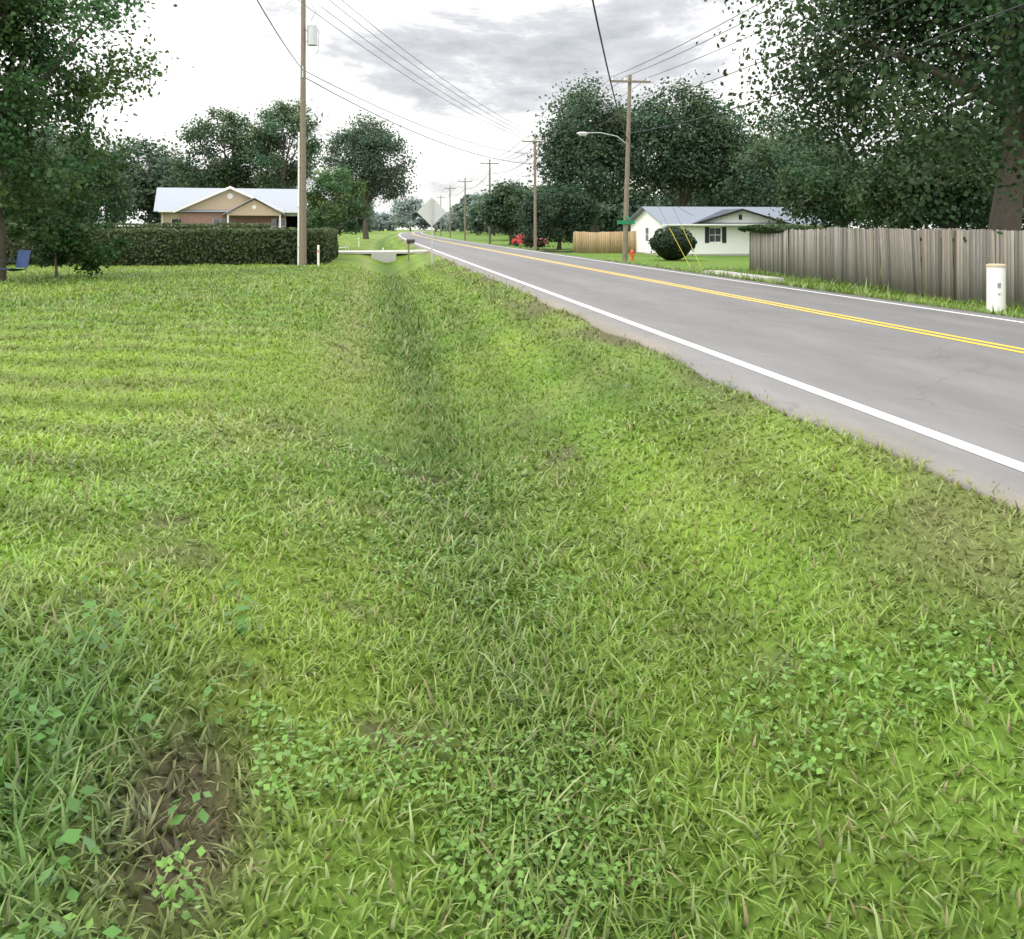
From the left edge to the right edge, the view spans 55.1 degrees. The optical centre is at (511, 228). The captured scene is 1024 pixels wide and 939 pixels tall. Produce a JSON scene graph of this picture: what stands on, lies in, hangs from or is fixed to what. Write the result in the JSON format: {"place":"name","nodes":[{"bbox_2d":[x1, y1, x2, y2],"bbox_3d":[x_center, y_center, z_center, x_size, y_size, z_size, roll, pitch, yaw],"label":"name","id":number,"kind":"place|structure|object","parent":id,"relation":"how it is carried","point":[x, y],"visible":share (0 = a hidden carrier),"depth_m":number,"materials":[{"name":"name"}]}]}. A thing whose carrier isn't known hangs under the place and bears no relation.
{"place":"outdoors","nodes":[
{"label":"outdoors","id":0,"kind":"place"},
{"bbox_2d":[0,230,1023,938],"bbox_3d":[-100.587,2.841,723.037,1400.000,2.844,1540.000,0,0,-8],"label":"ground","id":1,"kind":"structure","parent":0,"point":[400,266],"depth_m":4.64,"materials":[{"name":"green plant"}]},
{"bbox_2d":[2,133,63,222],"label":"tree","id":2,"kind":"object","parent":1,"relation":"on","point":[40,149],"visible":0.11,"depth_m":72.79,"materials":[{"name":"green plant"}]},
{"bbox_2d":[4,121,102,222],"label":"tree","id":3,"kind":"object","parent":1,"relation":"on","point":[60,130],"visible":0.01,"depth_m":106.97,"materials":[{"name":"green plant"}]},
{"bbox_2d":[5,123,116,225],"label":"tree","id":4,"kind":"object","parent":1,"relation":"on","point":[54,133],"visible":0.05,"depth_m":88.89,"materials":[{"name":"green plant"}]},
{"bbox_2d":[6,208,134,278],"bbox_3d":[-14.577,0.521,32.009,3.172,2.384,3.477,0,0,26],"label":"bush","id":5,"kind":"object","parent":1,"relation":"on","point":[63,242],"visible":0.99,"depth_m":31.72,"materials":[{"name":"green plant"}]},
{"bbox_2d":[37,128,140,225],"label":"tree","id":6,"kind":"object","parent":1,"relation":"on","point":[117,213],"visible":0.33,"depth_m":72.07,"materials":[{"name":"green plant"}]},
{"bbox_2d":[0,0,194,280],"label":"tree","id":7,"kind":"object","parent":1,"relation":"on","point":[18,106],"visible":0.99,"depth_m":30.67,"materials":[{"name":"green plant"}]},
{"bbox_2d":[5,221,271,231],"bbox_3d":[-27.672,0.694,53.748,28.364,2.254,1.480,0,0,-8],"label":"hedge","id":8,"kind":"object","parent":1,"relation":"on","point":[178,225],"visible":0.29,"depth_m":54.59,"materials":[{"name":"green plant"}]},
{"bbox_2d":[100,132,208,223],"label":"tree","id":9,"kind":"object","parent":1,"relation":"on","point":[158,162],"visible":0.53,"depth_m":119.93,"materials":[{"name":"green plant"}]},
{"bbox_2d":[6,226,329,266],"bbox_3d":[-24.539,0.866,44.698,32.009,1.990,1.720,0,0,-8],"label":"hedge","id":10,"kind":"object","parent":1,"relation":"on","point":[200,246],"visible":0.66,"depth_m":45.52,"materials":[{"name":"green plant"}]},
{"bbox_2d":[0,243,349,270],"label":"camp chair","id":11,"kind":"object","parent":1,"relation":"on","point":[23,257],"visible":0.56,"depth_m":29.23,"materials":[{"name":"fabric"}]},
{"bbox_2d":[139,161,244,221],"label":"tree","id":12,"kind":"object","parent":1,"relation":"on","point":[153,200],"visible":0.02,"depth_m":120.81,"materials":[{"name":"green plant"}]},
{"bbox_2d":[167,105,266,188],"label":"tree","id":13,"kind":"object","parent":1,"relation":"on","point":[226,171],"visible":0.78,"depth_m":105.76,"materials":[{"name":"green plant"}]},
{"bbox_2d":[153,186,308,231],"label":"brick house","id":14,"kind":"structure","parent":1,"relation":"on","point":[276,208],"depth_m":82.71,"materials":[{"name":"brown brick"}]},
{"bbox_2d":[231,97,331,188],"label":"tree","id":15,"kind":"object","parent":1,"relation":"on","point":[269,135],"visible":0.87,"depth_m":103.73,"materials":[{"name":"green plant"}]},
{"bbox_2d":[284,0,320,265],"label":"pole","id":16,"kind":"object","parent":1,"relation":"on","point":[311,30],"visible":0.91,"depth_m":44.31,"materials":[{"name":"brown wood"}]},
{"bbox_2d":[287,186,328,227],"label":"tree","id":17,"kind":"object","parent":1,"relation":"on","point":[314,208],"visible":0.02,"depth_m":207.68,"materials":[{"name":"green plant"}]},
{"bbox_2d":[317,245,318,265],"bbox_3d":[-8.726,1.263,44.219,0.109,1.030,0.109,0,0,-8],"label":"marker post","id":18,"kind":"object","parent":1,"relation":"on","point":[317,255],"visible":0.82,"depth_m":44.18,"materials":[{"name":"white plastic"}]},
{"bbox_2d":[308,227,338,262],"bbox_3d":[-10.394,0.879,53.277,1.679,1.929,11.948,0,0,-8],"label":"hedge","id":19,"kind":"object","parent":1,"relation":"on","point":[333,247],"visible":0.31,"depth_m":52.29,"materials":[{"name":"green plant"}]},
{"bbox_2d":[319,201,356,226],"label":"tree","id":20,"kind":"object","parent":1,"relation":"on","point":[342,223],"visible":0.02,"depth_m":299.61,"materials":[{"name":"green plant"}]},
{"bbox_2d":[306,164,375,236],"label":"tree","id":21,"kind":"object","parent":1,"relation":"on","point":[340,207],"visible":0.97,"depth_m":79.13,"materials":[{"name":"green plant"}]},
{"bbox_2d":[332,196,376,233],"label":"tree","id":22,"kind":"object","parent":1,"relation":"on","point":[360,220],"visible":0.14,"depth_m":317.82,"materials":[{"name":"green plant"}]},
{"bbox_2d":[346,216,373,232],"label":"tree","id":23,"kind":"object","parent":1,"relation":"on","point":[370,224],"visible":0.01,"depth_m":374.75,"materials":[{"name":"green plant"}]},
{"bbox_2d":[314,110,421,238],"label":"tree","id":24,"kind":"object","parent":1,"relation":"on","point":[368,161],"visible":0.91,"depth_m":156.22,"materials":[{"name":"green plant"}]},
{"bbox_2d":[361,200,376,232],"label":"tree","id":25,"kind":"object","parent":1,"relation":"on","point":[373,201],"visible":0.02,"depth_m":386.01,"materials":[{"name":"green plant"}]},
{"bbox_2d":[368,212,381,231],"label":"tree","id":26,"kind":"object","parent":1,"relation":"on","point":[377,220],"visible":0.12,"depth_m":482.00,"materials":[{"name":"green plant"}]},
{"bbox_2d":[375,211,397,230],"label":"horizon tree","id":27,"kind":"object","parent":1,"relation":"on","point":[387,224],"visible":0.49,"depth_m":620.66,"materials":[{"name":"green plant"}]},
{"bbox_2d":[389,196,424,230],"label":"horizon tree","id":28,"kind":"object","parent":1,"relation":"on","point":[407,214],"visible":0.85,"depth_m":562.97,"materials":[{"name":"green plant"}]},
{"bbox_2d":[406,239,414,260],"bbox_3d":[-5.855,1.253,56.727,0.485,1.310,0.185,0,0,-8],"label":"mailbox","id":29,"kind":"object","parent":1,"relation":"on","point":[410,241],"visible":0.96,"depth_m":56.67,"materials":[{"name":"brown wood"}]},
{"bbox_2d":[417,197,445,263],"bbox_3d":[-3.588,0.143,43.932,1.320,3.090,0.055,0,0,-8],"label":"warning sign","id":30,"kind":"object","parent":1,"relation":"on","point":[431,211],"visible":0.9,"depth_m":43.93,"materials":[{"name":"grey metal"}]},
{"bbox_2d":[417,213,455,231],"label":"horizon tree","id":31,"kind":"object","parent":1,"relation":"on","point":[444,217],"visible":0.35,"depth_m":568.17,"materials":[{"name":"green plant"}]},
{"bbox_2d":[436,195,445,235],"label":"pole","id":32,"kind":"object","parent":1,"relation":"on","point":[440,197],"visible":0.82,"depth_m":231.78,"materials":[{"name":"brown wood"}]},
{"bbox_2d":[444,186,455,237],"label":"pole","id":33,"kind":"object","parent":1,"relation":"on","point":[449,210],"visible":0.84,"depth_m":190.10,"materials":[{"name":"brown wood"}]},
{"bbox_2d":[444,207,472,231],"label":"tree","id":34,"kind":"object","parent":1,"relation":"on","point":[454,226],"visible":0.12,"depth_m":465.38,"materials":[{"name":"green plant"}]},
{"bbox_2d":[458,178,471,240],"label":"pole","id":35,"kind":"object","parent":1,"relation":"on","point":[465,181],"visible":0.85,"depth_m":152.35,"materials":[{"name":"brown wood"}]},
{"bbox_2d":[452,192,479,233],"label":"tree","id":36,"kind":"object","parent":1,"relation":"on","point":[459,208],"visible":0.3,"depth_m":363.72,"materials":[{"name":"green plant"}]},
{"bbox_2d":[454,214,484,232],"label":"tree","id":37,"kind":"object","parent":1,"relation":"on","point":[462,225],"depth_m":381.65,"materials":[{"name":"green plant"}]},
{"bbox_2d":[459,201,496,235],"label":"tree","id":38,"kind":"object","parent":1,"relation":"on","point":[472,220],"visible":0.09,"depth_m":267.62,"materials":[{"name":"green plant"}]},
{"bbox_2d":[469,198,488,233],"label":"tree","id":39,"kind":"object","parent":1,"relation":"on","point":[476,201],"visible":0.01,"depth_m":308.96,"materials":[{"name":"green plant"}]},
{"bbox_2d":[468,193,492,233],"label":"tree","id":40,"kind":"object","parent":1,"relation":"on","point":[476,196],"visible":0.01,"depth_m":341.65,"materials":[{"name":"green plant"}]},
{"bbox_2d":[481,159,498,243],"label":"pole","id":41,"kind":"object","parent":1,"relation":"on","point":[489,163],"visible":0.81,"depth_m":116.65,"materials":[{"name":"brown wood"}]},
{"bbox_2d":[470,176,537,244],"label":"tree","id":42,"kind":"object","parent":1,"relation":"on","point":[497,206],"visible":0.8,"depth_m":110.96,"materials":[{"name":"green plant"}]},
{"bbox_2d":[0,380,1013,938],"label":"clover and weeds","id":43,"kind":"object","parent":1,"relation":"on","point":[74,836],"visible":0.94,"depth_m":3.62,"materials":[{"name":"green plant"}]},
{"bbox_2d":[472,196,546,238],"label":"tree","id":44,"kind":"object","parent":1,"relation":"on","point":[496,228],"visible":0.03,"depth_m":156.58,"materials":[{"name":"green plant"}]},
{"bbox_2d":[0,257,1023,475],"bbox_3d":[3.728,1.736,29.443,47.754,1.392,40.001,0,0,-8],"label":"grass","id":45,"kind":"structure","parent":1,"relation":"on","point":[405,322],"depth_m":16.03,"materials":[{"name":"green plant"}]},
{"bbox_2d":[511,234,547,245],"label":"red hatchback car","id":46,"kind":"object","parent":1,"relation":"on","point":[515,242],"visible":0.32,"depth_m":105.70,"materials":[{"name":"red metal"}]},
{"bbox_2d":[522,136,547,249],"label":"pole","id":47,"kind":"object","parent":1,"relation":"on","point":[535,219],"visible":0.88,"depth_m":82.96,"materials":[{"name":"brown wood"}]},
{"bbox_2d":[509,179,606,249],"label":"tree","id":48,"kind":"object","parent":1,"relation":"on","point":[560,213],"visible":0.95,"depth_m":85.81,"materials":[{"name":"green plant"}]},
{"bbox_2d":[525,182,591,241],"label":"tree","id":49,"kind":"object","parent":1,"relation":"on","point":[530,189],"depth_m":144.11,"materials":[{"name":"green plant"}]},
{"bbox_2d":[338,250,783,282],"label":"driveway","id":50,"kind":"structure","parent":1,"relation":"on","point":[386,256],"depth_m":59.37,"materials":[{"name":"concrete"}]},
{"bbox_2d":[518,68,671,232],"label":"tree","id":51,"kind":"object","parent":1,"relation":"on","point":[593,160],"visible":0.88,"depth_m":91.82,"materials":[{"name":"green plant"}]},
{"bbox_2d":[573,231,635,252],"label":"wooden fence","id":52,"kind":"object","parent":1,"relation":"on","point":[587,242],"visible":0.72,"depth_m":74.64,"materials":[{"name":"beige wood"}]},
{"bbox_2d":[564,178,689,242],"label":"tree","id":53,"kind":"object","parent":1,"relation":"on","point":[607,222],"visible":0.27,"depth_m":126.03,"materials":[{"name":"green plant"}]},
{"bbox_2d":[629,249,634,260],"bbox_3d":[7.044,1.548,57.502,0.340,0.700,0.325,0,0,-8],"label":"fire hydrant","id":54,"kind":"object","parent":1,"relation":"on","point":[632,253],"visible":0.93,"depth_m":57.44,"materials":[{"name":"metal"}]},
{"bbox_2d":[576,75,700,266],"bbox_3d":[6.599,-2.925,50.700,6.329,10.207,1.753,0,0,17],"label":"pole","id":55,"kind":"object","parent":1,"relation":"on","point":[625,221],"visible":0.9,"depth_m":51.21,"materials":[{"name":"brown wood"}]},
{"bbox_2d":[257,0,1023,212],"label":"power lines","id":56,"kind":"object","parent":55,"relation":"attached to","point":[604,83],"visible":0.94,"depth_m":45.80,"materials":[{"name":"grey metal"}]},
{"bbox_2d":[648,226,696,259],"bbox_3d":[9.728,0.883,59.404,2.938,2.135,2.968,0,0,-8],"label":"round shrub","id":57,"kind":"object","parent":1,"relation":"on","point":[664,245],"visible":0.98,"depth_m":58.59,"materials":[{"name":"green plant"}]},
{"bbox_2d":[610,70,760,206],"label":"tree","id":58,"kind":"object","parent":1,"relation":"on","point":[688,154],"visible":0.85,"depth_m":92.95,"materials":[{"name":"green plant"}]},
{"bbox_2d":[649,119,767,206],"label":"tree","id":59,"kind":"object","parent":1,"relation":"on","point":[692,202],"visible":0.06,"depth_m":124.65,"materials":[{"name":"green plant"}]},
{"bbox_2d":[701,97,844,206],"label":"tree","id":60,"kind":"object","parent":1,"relation":"on","point":[778,117],"visible":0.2,"depth_m":91.62,"materials":[{"name":"green plant"}]},
{"bbox_2d":[718,126,866,228],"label":"tree","id":61,"kind":"object","parent":1,"relation":"on","point":[761,156],"visible":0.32,"depth_m":83.16,"materials":[{"name":"green plant"}]},
{"bbox_2d":[751,227,881,287],"bbox_3d":[10.804,0.955,36.230,0.197,2.036,13.345,0,0,-3],"label":"old fence","id":62,"kind":"object","parent":1,"relation":"on","point":[849,255],"visible":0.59,"depth_m":34.27,"materials":[{"name":"grey wood"}]},
{"bbox_2d":[737,223,817,233],"bbox_3d":[10.660,0.001,40.055,0.833,0.529,7.888,0,0,-8],"label":"vine fence","id":63,"kind":"object","parent":62,"relation":"attached to","point":[770,228],"visible":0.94,"depth_m":39.49,"materials":[{"name":"green plant"}]},
{"bbox_2d":[757,127,896,225],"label":"tree","id":64,"kind":"object","parent":1,"relation":"on","point":[863,158],"depth_m":103.47,"materials":[{"name":"green plant"}]},
{"bbox_2d":[762,139,913,231],"bbox_3d":[20.982,-1.955,63.534,9.810,8.035,10.781,0,0,-8],"label":"tree","id":65,"kind":"object","parent":1,"relation":"on","point":[835,212],"visible":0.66,"depth_m":61.55,"materials":[{"name":"green plant"}]},
{"bbox_2d":[694,0,1023,261],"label":"oak tree","id":66,"kind":"object","parent":1,"relation":"on","point":[1002,91],"visible":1,"depth_m":28.35,"materials":[{"name":"green plant"}]},
{"bbox_2d":[749,228,981,269],"bbox_3d":[15.770,0.974,43.432,10.802,2.011,0.146,0,0,-6],"label":"old fence","id":67,"kind":"object","parent":1,"relation":"on","point":[941,229],"visible":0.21,"depth_m":43.63,"materials":[{"name":"grey wood"}]},
{"bbox_2d":[839,129,1023,230],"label":"tree","id":68,"kind":"object","parent":1,"relation":"on","point":[910,215],"visible":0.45,"depth_m":46.03,"materials":[{"name":"green plant"}]},
{"bbox_2d":[885,123,986,228],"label":"tree","id":69,"kind":"object","parent":1,"relation":"on","point":[933,194],"visible":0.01,"depth_m":77.18,"materials":[{"name":"green plant"}]},
{"bbox_2d":[879,228,1023,307],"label":"old fence","id":70,"kind":"object","parent":1,"relation":"on","point":[974,254],"visible":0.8,"depth_m":25.63,"materials":[{"name":"grey wood"}]},
{"bbox_2d":[935,116,1023,230],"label":"tree","id":71,"kind":"object","parent":1,"relation":"on","point":[990,131],"visible":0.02,"depth_m":61.45,"materials":[{"name":"green plant"}]},
{"bbox_2d":[986,264,1006,313],"bbox_3d":[10.159,1.332,20.596,0.395,1.180,0.395,0,0,-8],"label":"telecom pedestal","id":72,"kind":"object","parent":1,"relation":"on","point":[995,286],"visible":0.69,"depth_m":20.44,"materials":[{"name":"white plastic"}]},
{"bbox_2d":[0,0,1023,229],"label":"sky","id":73,"kind":"structure","parent":0,"point":[504,55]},
{"bbox_2d":[396,230,1023,512],"bbox_3d":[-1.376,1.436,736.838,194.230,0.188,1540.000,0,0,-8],"label":"road","id":74,"kind":"structure","parent":0,"point":[971,393],"depth_m":11.39,"materials":[{"name":"grey asphalt"}]},
{"bbox_2d":[399,231,1023,471],"bbox_3d":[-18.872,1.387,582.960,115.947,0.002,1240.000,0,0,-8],"label":"edge line","id":75,"kind":"object","parent":74,"relation":"on","point":[1002,459],"visible":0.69,"depth_m":8.05,"materials":[{"name":"white paint"}]},
{"bbox_2d":[412,230,1023,352],"bbox_3d":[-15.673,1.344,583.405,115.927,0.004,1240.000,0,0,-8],"label":"line","id":76,"kind":"object","parent":74,"relation":"on","point":[807,311],"visible":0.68,"depth_m":14.99,"materials":[{"name":"yellow paint"}]},
{"bbox_2d":[413,231,1023,349],"bbox_3d":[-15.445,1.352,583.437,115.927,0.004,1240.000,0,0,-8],"label":"line","id":77,"kind":"object","parent":74,"relation":"on","point":[806,308],"visible":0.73,"depth_m":15.59,"materials":[{"name":"yellow paint"}]},
{"bbox_2d":[421,231,1023,322],"bbox_3d":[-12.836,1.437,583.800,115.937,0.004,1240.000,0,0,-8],"label":"edge line","id":78,"kind":"object","parent":74,"relation":"on","point":[805,290],"visible":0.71,"depth_m":21.34,"materials":[{"name":"white paint"}]},
{"bbox_2d":[628,206,852,255],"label":"white house","id":79,"kind":"structure","parent":0,"point":[714,230],"depth_m":69.12,"materials":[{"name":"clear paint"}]}
]}

